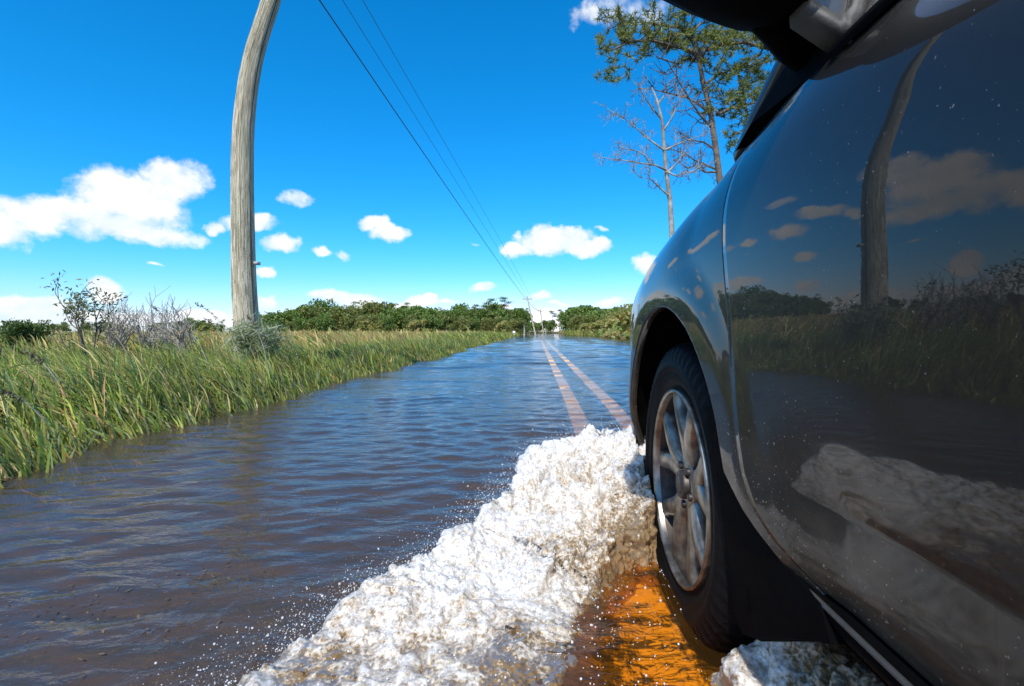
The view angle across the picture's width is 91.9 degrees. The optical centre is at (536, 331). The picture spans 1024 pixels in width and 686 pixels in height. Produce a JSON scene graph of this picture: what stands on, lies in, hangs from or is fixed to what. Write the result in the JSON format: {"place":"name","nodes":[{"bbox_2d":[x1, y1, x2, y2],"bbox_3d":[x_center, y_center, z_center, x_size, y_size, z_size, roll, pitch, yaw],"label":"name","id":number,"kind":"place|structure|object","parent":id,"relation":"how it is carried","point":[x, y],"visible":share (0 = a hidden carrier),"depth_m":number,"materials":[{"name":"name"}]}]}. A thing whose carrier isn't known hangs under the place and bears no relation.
{"place":"outdoors","nodes":[
{"label":"outdoors","id":0,"kind":"place"},
{"bbox_2d":[0,324,625,534],"bbox_3d":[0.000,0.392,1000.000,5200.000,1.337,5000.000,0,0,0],"label":"ground","id":1,"kind":"structure","parent":0,"point":[28,508],"depth_m":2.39,"materials":[{"name":"green plant"}]},
{"bbox_2d":[0,389,53,434],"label":"reed","id":2,"kind":"object","parent":1,"relation":"on","point":[10,393],"visible":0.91,"depth_m":2.52,"materials":[{"name":"green plant"}]},
{"bbox_2d":[0,318,59,352],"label":"green shrub","id":3,"kind":"object","parent":1,"relation":"on","point":[15,329],"visible":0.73,"depth_m":9.37,"materials":[{"name":"green plant"}]},
{"bbox_2d":[2,349,71,416],"bbox_3d":[-2.961,0.314,2.941,0.326,0.442,0.096,0,0,-32],"label":"reed","id":4,"kind":"object","parent":1,"relation":"on","point":[32,355],"visible":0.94,"depth_m":2.92,"materials":[{"name":"green plant"}]},
{"bbox_2d":[54,325,65,332],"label":"marsh tree","id":5,"kind":"object","parent":1,"relation":"on","point":[61,327],"visible":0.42,"depth_m":104.28,"materials":[{"name":"green plant"}]},
{"bbox_2d":[42,269,127,355],"bbox_3d":[-6.396,-0.198,6.958,0.647,1.352,0.951,0,0,27],"label":"marsh shrub","id":6,"kind":"object","parent":1,"relation":"on","point":[70,306],"visible":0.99,"depth_m":6.95,"materials":[{"name":"green plant"}]},
{"bbox_2d":[79,321,93,330],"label":"marsh tree","id":7,"kind":"object","parent":1,"relation":"on","point":[89,322],"visible":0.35,"depth_m":119.42,"materials":[{"name":"green plant"}]},
{"bbox_2d":[88,321,131,367],"bbox_3d":[-3.539,0.215,4.148,0.353,0.622,0.092,0,0,-26],"label":"reed","id":8,"kind":"object","parent":1,"relation":"on","point":[105,325],"visible":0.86,"depth_m":4.12,"materials":[{"name":"green plant"}]},
{"bbox_2d":[80,295,150,353],"bbox_3d":[-7.081,-0.116,8.412,0.973,1.179,0.979,0,0,-39],"label":"bare brush","id":9,"kind":"object","parent":1,"relation":"on","point":[115,326],"visible":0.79,"depth_m":8.39,"materials":[{"name":"grey plant"}]},
{"bbox_2d":[104,286,196,351],"bbox_3d":[-6.896,-0.175,8.850,1.178,1.331,1.042,0,0,0],"label":"bare brush","id":10,"kind":"object","parent":1,"relation":"on","point":[138,332],"visible":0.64,"depth_m":8.73,"materials":[{"name":"grey plant"}]},
{"bbox_2d":[149,304,181,358],"bbox_3d":[-4.008,0.116,5.349,0.362,0.824,0.092,0,0,-25],"label":"reed","id":11,"kind":"object","parent":1,"relation":"on","point":[155,308],"visible":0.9,"depth_m":5.32,"materials":[{"name":"green plant"}]},
{"bbox_2d":[139,295,201,353],"bbox_3d":[-5.818,-0.045,7.864,0.778,1.063,1.377,0,0,-21],"label":"bare brush","id":12,"kind":"object","parent":1,"relation":"on","point":[181,341],"visible":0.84,"depth_m":7.86,"materials":[{"name":"grey plant"}]},
{"bbox_2d":[169,317,195,330],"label":"marsh tree","id":13,"kind":"object","parent":1,"relation":"on","point":[191,319],"visible":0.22,"depth_m":120.17,"materials":[{"name":"green plant"}]},
{"bbox_2d":[169,320,210,375],"bbox_3d":[-3.170,0.222,4.548,0.351,0.656,0.091,0,0,-26],"label":"reed","id":14,"kind":"object","parent":1,"relation":"on","point":[189,330],"visible":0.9,"depth_m":4.52,"materials":[{"name":"green plant"}]},
{"bbox_2d":[190,320,205,330],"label":"marsh tree","id":15,"kind":"object","parent":1,"relation":"on","point":[195,321],"visible":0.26,"depth_m":151.12,"materials":[{"name":"green plant"}]},
{"bbox_2d":[193,322,218,331],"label":"marsh bush","id":16,"kind":"object","parent":1,"relation":"on","point":[207,327],"visible":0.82,"depth_m":100.05,"materials":[{"name":"green plant"}]},
{"bbox_2d":[198,317,234,360],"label":"reed","id":17,"kind":"object","parent":1,"relation":"on","point":[214,326],"visible":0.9,"depth_m":4.72,"materials":[{"name":"green plant"}]},
{"bbox_2d":[195,302,240,358],"bbox_3d":[-3.164,0.121,4.955,0.464,0.851,0.080,0,0,-16],"label":"reed","id":18,"kind":"object","parent":1,"relation":"on","point":[216,323],"visible":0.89,"depth_m":4.92,"materials":[{"name":"green plant"}]},
{"bbox_2d":[218,324,224,331],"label":"marsh tree","id":19,"kind":"object","parent":1,"relation":"on","point":[220,327],"visible":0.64,"depth_m":109.63,"materials":[{"name":"green plant"}]},
{"bbox_2d":[235,315,268,368],"bbox_3d":[-2.776,0.181,4.830,0.308,0.704,0.118,0,0,-36],"label":"reed","id":20,"kind":"object","parent":1,"relation":"on","point":[252,322],"visible":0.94,"depth_m":4.83,"materials":[{"name":"green plant"}]},
{"bbox_2d":[230,0,280,355],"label":"utility pole","id":21,"kind":"object","parent":1,"relation":"on","point":[244,262],"visible":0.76,"depth_m":6.10,"materials":[{"name":"grey wood"}]},
{"bbox_2d":[319,0,522,294],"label":"overhead wire","id":22,"kind":"object","parent":21,"relation":"attached to","point":[399,117],"visible":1,"depth_m":14.82,"materials":[{"name":"black metal"}]},
{"bbox_2d":[343,1,525,293],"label":"overhead wire","id":23,"kind":"object","parent":21,"relation":"attached to","point":[415,116],"visible":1,"depth_m":15.53,"materials":[{"name":"black metal"}]},
{"bbox_2d":[363,1,519,275],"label":"overhead wire","id":24,"kind":"object","parent":21,"relation":"attached to","point":[428,114],"visible":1,"depth_m":15.40,"materials":[{"name":"black metal"}]},
{"bbox_2d":[222,311,292,364],"bbox_3d":[-3.214,0.154,5.719,0.714,0.789,0.849,0,0,-27],"label":"leafy shrub","id":25,"kind":"object","parent":1,"relation":"on","point":[249,339],"visible":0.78,"depth_m":5.61,"materials":[{"name":"green plant"}]},
{"bbox_2d":[260,312,285,331],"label":"marsh tree","id":26,"kind":"object","parent":1,"relation":"on","point":[267,317],"visible":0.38,"depth_m":120.79,"materials":[{"name":"green plant"}]},
{"bbox_2d":[271,321,284,331],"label":"marsh tree","id":27,"kind":"object","parent":1,"relation":"on","point":[280,323],"visible":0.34,"depth_m":104.16,"materials":[{"name":"green plant"}]},
{"bbox_2d":[284,321,295,330],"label":"marsh tree","id":28,"kind":"object","parent":1,"relation":"on","point":[287,323],"visible":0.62,"depth_m":106.93,"materials":[{"name":"green plant"}]},
{"bbox_2d":[273,304,312,331],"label":"marsh tree","id":29,"kind":"object","parent":1,"relation":"on","point":[292,314],"visible":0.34,"depth_m":120.89,"materials":[{"name":"green plant"}]},
{"bbox_2d":[292,317,307,330],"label":"marsh tree","id":30,"kind":"object","parent":1,"relation":"on","point":[298,325],"visible":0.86,"depth_m":100.90,"materials":[{"name":"green plant"}]},
{"bbox_2d":[299,305,326,318],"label":"marsh tree","id":31,"kind":"object","parent":1,"relation":"on","point":[308,314],"visible":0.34,"depth_m":119.44,"materials":[{"name":"green plant"}]},
{"bbox_2d":[304,317,328,331],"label":"marsh bush","id":32,"kind":"object","parent":1,"relation":"on","point":[309,327],"visible":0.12,"depth_m":106.87,"materials":[{"name":"green plant"}]},
{"bbox_2d":[302,312,331,332],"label":"marsh tree","id":33,"kind":"object","parent":1,"relation":"on","point":[319,323],"visible":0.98,"depth_m":98.42,"materials":[{"name":"green plant"}]},
{"bbox_2d":[308,298,340,329],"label":"marsh tree","id":34,"kind":"object","parent":1,"relation":"on","point":[316,302],"visible":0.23,"depth_m":144.61,"materials":[{"name":"green plant"}]},
{"bbox_2d":[314,313,336,331],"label":"marsh tree","id":35,"kind":"object","parent":1,"relation":"on","point":[332,323],"visible":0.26,"depth_m":105.66,"materials":[{"name":"green plant"}]},
{"bbox_2d":[327,309,342,329],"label":"marsh tree","id":36,"kind":"object","parent":1,"relation":"on","point":[333,317],"visible":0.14,"depth_m":125.30,"materials":[{"name":"green plant"}]},
{"bbox_2d":[329,305,353,331],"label":"marsh tree","id":37,"kind":"object","parent":1,"relation":"on","point":[332,315],"visible":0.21,"depth_m":123.24,"materials":[{"name":"green plant"}]},
{"bbox_2d":[334,305,361,331],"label":"marsh tree","id":38,"kind":"object","parent":1,"relation":"on","point":[341,313],"visible":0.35,"depth_m":121.48,"materials":[{"name":"green plant"}]},
{"bbox_2d":[341,314,359,331],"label":"marsh tree","id":39,"kind":"object","parent":1,"relation":"on","point":[348,324],"visible":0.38,"depth_m":109.20,"materials":[{"name":"green plant"}]},
{"bbox_2d":[349,317,358,330],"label":"marsh tree","id":40,"kind":"object","parent":1,"relation":"on","point":[350,321],"visible":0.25,"depth_m":106.97,"materials":[{"name":"green plant"}]},
{"bbox_2d":[355,313,375,330],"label":"marsh tree","id":41,"kind":"object","parent":1,"relation":"on","point":[358,320],"visible":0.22,"depth_m":105.90,"materials":[{"name":"green plant"}]},
{"bbox_2d":[353,319,385,331],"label":"marsh bush","id":42,"kind":"object","parent":1,"relation":"on","point":[367,324],"visible":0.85,"depth_m":99.70,"materials":[{"name":"green plant"}]},
{"bbox_2d":[357,300,383,317],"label":"marsh tree","id":43,"kind":"object","parent":1,"relation":"on","point":[376,309],"visible":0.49,"depth_m":121.46,"materials":[{"name":"green plant"}]},
{"bbox_2d":[360,315,380,324],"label":"marsh tree","id":44,"kind":"object","parent":1,"relation":"on","point":[374,320],"visible":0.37,"depth_m":105.61,"materials":[{"name":"green plant"}]},
{"bbox_2d":[362,300,395,315],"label":"marsh tree","id":45,"kind":"object","parent":1,"relation":"on","point":[386,305],"visible":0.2,"depth_m":122.16,"materials":[{"name":"green plant"}]},
{"bbox_2d":[376,314,398,330],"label":"marsh tree","id":46,"kind":"object","parent":1,"relation":"on","point":[378,319],"visible":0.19,"depth_m":102.88,"materials":[{"name":"green plant"}]},
{"bbox_2d":[380,316,395,331],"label":"marsh tree","id":47,"kind":"object","parent":1,"relation":"on","point":[387,324],"visible":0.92,"depth_m":99.39,"materials":[{"name":"green plant"}]},
{"bbox_2d":[376,306,405,331],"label":"marsh tree","id":48,"kind":"object","parent":1,"relation":"on","point":[385,311],"visible":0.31,"depth_m":118.42,"materials":[{"name":"green plant"}]},
{"bbox_2d":[391,309,410,330],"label":"marsh tree","id":49,"kind":"object","parent":1,"relation":"on","point":[402,323],"visible":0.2,"depth_m":118.20,"materials":[{"name":"green plant"}]},
{"bbox_2d":[391,305,426,329],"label":"marsh tree","id":50,"kind":"object","parent":1,"relation":"on","point":[416,311],"visible":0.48,"depth_m":118.30,"materials":[{"name":"green plant"}]},
{"bbox_2d":[402,314,422,330],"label":"marsh tree","id":51,"kind":"object","parent":1,"relation":"on","point":[409,319],"visible":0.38,"depth_m":110.10,"materials":[{"name":"green plant"}]},
{"bbox_2d":[403,319,431,332],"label":"marsh bush","id":52,"kind":"object","parent":1,"relation":"on","point":[418,324],"visible":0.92,"depth_m":99.94,"materials":[{"name":"green plant"}]},
{"bbox_2d":[421,306,441,330],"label":"marsh tree","id":53,"kind":"object","parent":1,"relation":"on","point":[431,311],"visible":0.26,"depth_m":118.29,"materials":[{"name":"green plant"}]},
{"bbox_2d":[422,313,444,331],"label":"marsh tree","id":54,"kind":"object","parent":1,"relation":"on","point":[431,320],"visible":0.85,"depth_m":103.35,"materials":[{"name":"green plant"}]},
{"bbox_2d":[432,313,455,331],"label":"marsh tree","id":55,"kind":"object","parent":1,"relation":"on","point":[445,325],"visible":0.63,"depth_m":105.04,"materials":[{"name":"green plant"}]},
{"bbox_2d":[441,303,469,331],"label":"marsh tree","id":56,"kind":"object","parent":1,"relation":"on","point":[460,307],"visible":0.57,"depth_m":123.12,"materials":[{"name":"green plant"}]},
{"bbox_2d":[451,315,465,331],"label":"marsh tree","id":57,"kind":"object","parent":1,"relation":"on","point":[455,323],"visible":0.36,"depth_m":109.90,"materials":[{"name":"green plant"}]},
{"bbox_2d":[454,317,473,330],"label":"marsh tree","id":58,"kind":"object","parent":1,"relation":"on","point":[463,323],"visible":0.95,"depth_m":102.06,"materials":[{"name":"green plant"}]},
{"bbox_2d":[468,304,481,330],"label":"pine tree","id":59,"kind":"object","parent":1,"relation":"on","point":[474,306],"visible":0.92,"depth_m":117.66,"materials":[{"name":"green plant"}]},
{"bbox_2d":[470,318,479,330],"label":"marsh tree","id":60,"kind":"object","parent":1,"relation":"on","point":[476,327],"visible":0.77,"depth_m":104.47,"materials":[{"name":"green plant"}]},
{"bbox_2d":[471,307,487,331],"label":"marsh tree","id":61,"kind":"object","parent":1,"relation":"on","point":[476,312],"visible":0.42,"depth_m":117.97,"materials":[{"name":"green plant"}]},
{"bbox_2d":[478,317,494,331],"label":"marsh tree","id":62,"kind":"object","parent":1,"relation":"on","point":[485,324],"visible":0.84,"depth_m":108.30,"materials":[{"name":"green plant"}]},
{"bbox_2d":[480,298,496,330],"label":"pine tree","id":63,"kind":"object","parent":1,"relation":"on","point":[488,300],"visible":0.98,"depth_m":117.58,"materials":[{"name":"green plant"}]},
{"bbox_2d":[483,301,511,331],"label":"marsh tree","id":64,"kind":"object","parent":1,"relation":"on","point":[500,312],"visible":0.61,"depth_m":118.39,"materials":[{"name":"green plant"}]},
{"bbox_2d":[487,316,508,331],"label":"marsh tree","id":65,"kind":"object","parent":1,"relation":"on","point":[496,320],"visible":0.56,"depth_m":108.42,"materials":[{"name":"green plant"}]},
{"bbox_2d":[491,320,521,331],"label":"marsh bush","id":66,"kind":"object","parent":1,"relation":"on","point":[500,327],"visible":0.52,"depth_m":105.73,"materials":[{"name":"green plant"}]},
{"bbox_2d":[499,296,513,315],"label":"pine tree","id":67,"kind":"object","parent":1,"relation":"on","point":[505,304],"visible":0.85,"depth_m":118.18,"materials":[{"name":"green plant"}]},
{"bbox_2d":[509,310,515,318],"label":"marsh tree","id":68,"kind":"object","parent":1,"relation":"on","point":[513,315],"visible":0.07,"depth_m":125.21,"materials":[{"name":"green plant"}]},
{"bbox_2d":[504,318,527,333],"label":"marsh tree","id":69,"kind":"object","parent":1,"relation":"on","point":[517,324],"visible":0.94,"depth_m":103.57,"materials":[{"name":"green plant"}]},
{"bbox_2d":[510,308,536,332],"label":"marsh tree","id":70,"kind":"object","parent":1,"relation":"on","point":[520,312],"visible":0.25,"depth_m":128.52,"materials":[{"name":"green plant"}]},
{"bbox_2d":[520,321,532,333],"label":"marsh tree","id":71,"kind":"object","parent":1,"relation":"on","point":[528,324],"visible":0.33,"depth_m":125.07,"materials":[{"name":"green plant"}]},
{"bbox_2d":[519,308,536,330],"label":"marsh tree","id":72,"kind":"object","parent":1,"relation":"on","point":[526,309],"visible":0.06,"depth_m":145.15,"materials":[{"name":"green plant"}]},
{"bbox_2d":[523,296,535,334],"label":"utility pole","id":73,"kind":"object","parent":1,"relation":"on","point":[527,299],"visible":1,"depth_m":103.89,"materials":[{"name":"grey wood"}]},
{"bbox_2d":[530,322,539,332],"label":"marsh tree","id":74,"kind":"object","parent":1,"relation":"on","point":[536,328],"visible":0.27,"depth_m":188.90,"materials":[{"name":"green plant"}]},
{"bbox_2d":[538,320,557,333],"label":"marsh tree","id":75,"kind":"object","parent":1,"relation":"on","point":[551,326],"visible":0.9,"depth_m":189.50,"materials":[{"name":"green plant"}]},
{"bbox_2d":[547,311,558,322],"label":"pine tree","id":76,"kind":"object","parent":1,"relation":"on","point":[554,314],"visible":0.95,"depth_m":169.66,"materials":[{"name":"green plant"}]},
{"bbox_2d":[553,307,572,331],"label":"marsh tree","id":77,"kind":"object","parent":1,"relation":"on","point":[560,317],"visible":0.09,"depth_m":159.32,"materials":[{"name":"green plant"}]},
{"bbox_2d":[557,314,568,331],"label":"marsh tree","id":78,"kind":"object","parent":1,"relation":"on","point":[562,324],"visible":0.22,"depth_m":164.23,"materials":[{"name":"green plant"}]},
{"bbox_2d":[567,307,579,329],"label":"marsh tree","id":79,"kind":"object","parent":1,"relation":"on","point":[572,315],"visible":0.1,"depth_m":149.36,"materials":[{"name":"green plant"}]},
{"bbox_2d":[567,314,582,330],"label":"marsh tree","id":80,"kind":"object","parent":1,"relation":"on","point":[575,321],"visible":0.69,"depth_m":139.24,"materials":[{"name":"green plant"}]},
{"bbox_2d":[563,305,597,329],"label":"marsh tree","id":81,"kind":"object","parent":1,"relation":"on","point":[581,307],"visible":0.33,"depth_m":147.79,"materials":[{"name":"green plant"}]},
{"bbox_2d":[574,322,593,334],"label":"marsh bush","id":82,"kind":"object","parent":1,"relation":"on","point":[583,326],"visible":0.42,"depth_m":94.67,"materials":[{"name":"green plant"}]},
{"bbox_2d":[578,314,598,327],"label":"marsh tree","id":83,"kind":"object","parent":1,"relation":"on","point":[588,320],"visible":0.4,"depth_m":119.42,"materials":[{"name":"green plant"}]},
{"bbox_2d":[578,307,599,314],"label":"marsh tree","id":84,"kind":"object","parent":1,"relation":"on","point":[588,309],"visible":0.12,"depth_m":147.64,"materials":[{"name":"green plant"}]},
{"bbox_2d":[585,320,600,335],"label":"marsh bush","id":85,"kind":"object","parent":1,"relation":"on","point":[593,327],"visible":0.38,"depth_m":74.65,"materials":[{"name":"green plant"}]},
{"bbox_2d":[586,308,605,319],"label":"marsh tree","id":86,"kind":"object","parent":1,"relation":"on","point":[598,313],"visible":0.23,"depth_m":129.24,"materials":[{"name":"green plant"}]},
{"bbox_2d":[591,316,610,336],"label":"marsh bush","id":87,"kind":"object","parent":1,"relation":"on","point":[602,322],"visible":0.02,"depth_m":65.56,"materials":[{"name":"green plant"}]},
{"bbox_2d":[596,315,615,336],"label":"marsh bush","id":88,"kind":"object","parent":1,"relation":"on","point":[607,324],"visible":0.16,"depth_m":57.17,"materials":[{"name":"green plant"}]},
{"bbox_2d":[600,306,622,318],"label":"marsh tree","id":89,"kind":"object","parent":1,"relation":"on","point":[613,309],"visible":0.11,"depth_m":109.44,"materials":[{"name":"green plant"}]},
{"bbox_2d":[599,312,625,337],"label":"marsh bush","id":90,"kind":"object","parent":1,"relation":"on","point":[610,328],"visible":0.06,"depth_m":51.72,"materials":[{"name":"green plant"}]},
{"bbox_2d":[600,310,629,338],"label":"marsh bush","id":91,"kind":"object","parent":1,"relation":"on","point":[621,319],"visible":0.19,"depth_m":45.74,"materials":[{"name":"green plant"}]},
{"bbox_2d":[612,308,631,336],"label":"marsh bush","id":92,"kind":"object","parent":1,"relation":"on","point":[628,316],"visible":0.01,"depth_m":44.36,"materials":[{"name":"green plant"}]},
{"bbox_2d":[614,303,631,314],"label":"marsh tree","id":93,"kind":"object","parent":1,"relation":"on","point":[624,308],"visible":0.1,"depth_m":99.88,"materials":[{"name":"green plant"}]},
{"bbox_2d":[594,62,716,238],"bbox_3d":[4.889,-5.319,20.643,5.256,11.759,2.625,0,0,0],"label":"dead tree","id":94,"kind":"object","parent":1,"relation":"on","point":[667,172],"visible":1,"depth_m":20.95,"materials":[{"name":"grey wood"}]},
{"bbox_2d":[591,0,776,187],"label":"pine tree","id":95,"kind":"object","parent":1,"relation":"on","point":[672,40],"visible":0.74,"depth_m":23.80,"materials":[{"name":"green plant"}]},
{"bbox_2d":[0,334,639,660],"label":"water","id":96,"kind":"structure","parent":0,"point":[597,342],"depth_m":5.40,"materials":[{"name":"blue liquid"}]},
{"bbox_2d":[0,502,337,678],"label":"leaf litter","id":97,"kind":"object","parent":96,"relation":"on","point":[138,615],"visible":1,"depth_m":1.05,"materials":[{"name":"brown plant"}]},
{"bbox_2d":[133,406,650,685],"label":"spray drops","id":98,"kind":"object","parent":96,"relation":"on","point":[339,638],"visible":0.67,"depth_m":1.13,"materials":[{"name":"white liquid"}]},
{"bbox_2d":[237,423,659,685],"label":"bow wave foam","id":99,"kind":"object","parent":96,"relation":"on","point":[623,562],"visible":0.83,"depth_m":1.09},
{"bbox_2d":[0,333,726,685],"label":"road","id":100,"kind":"structure","parent":0,"point":[292,545],"depth_m":1.80,"materials":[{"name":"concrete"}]},
{"bbox_2d":[540,340,720,685],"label":"road centre line","id":101,"kind":"object","parent":100,"relation":"on","point":[687,661],"visible":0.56,"depth_m":1.13,"materials":[{"name":"paint"}]},
{"bbox_2d":[707,639,884,685],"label":"wake foam","id":102,"kind":"object","parent":100,"relation":"on","point":[756,662],"visible":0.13,"depth_m":0.79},
{"bbox_2d":[629,0,1023,685],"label":"car","id":103,"kind":"object","parent":100,"relation":"on","point":[827,372],"visible":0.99,"depth_m":0.48,"materials":[{"name":"grey paint"}]},
{"bbox_2d":[0,0,775,331],"label":"sky","id":104,"kind":"structure","parent":0,"point":[116,116],"materials":[{"name":"blue"}]},
{"bbox_2d":[564,562,701,685],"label":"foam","id":105,"kind":"object","parent":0,"point":[660,600],"visible":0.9,"depth_m":1.02,"materials":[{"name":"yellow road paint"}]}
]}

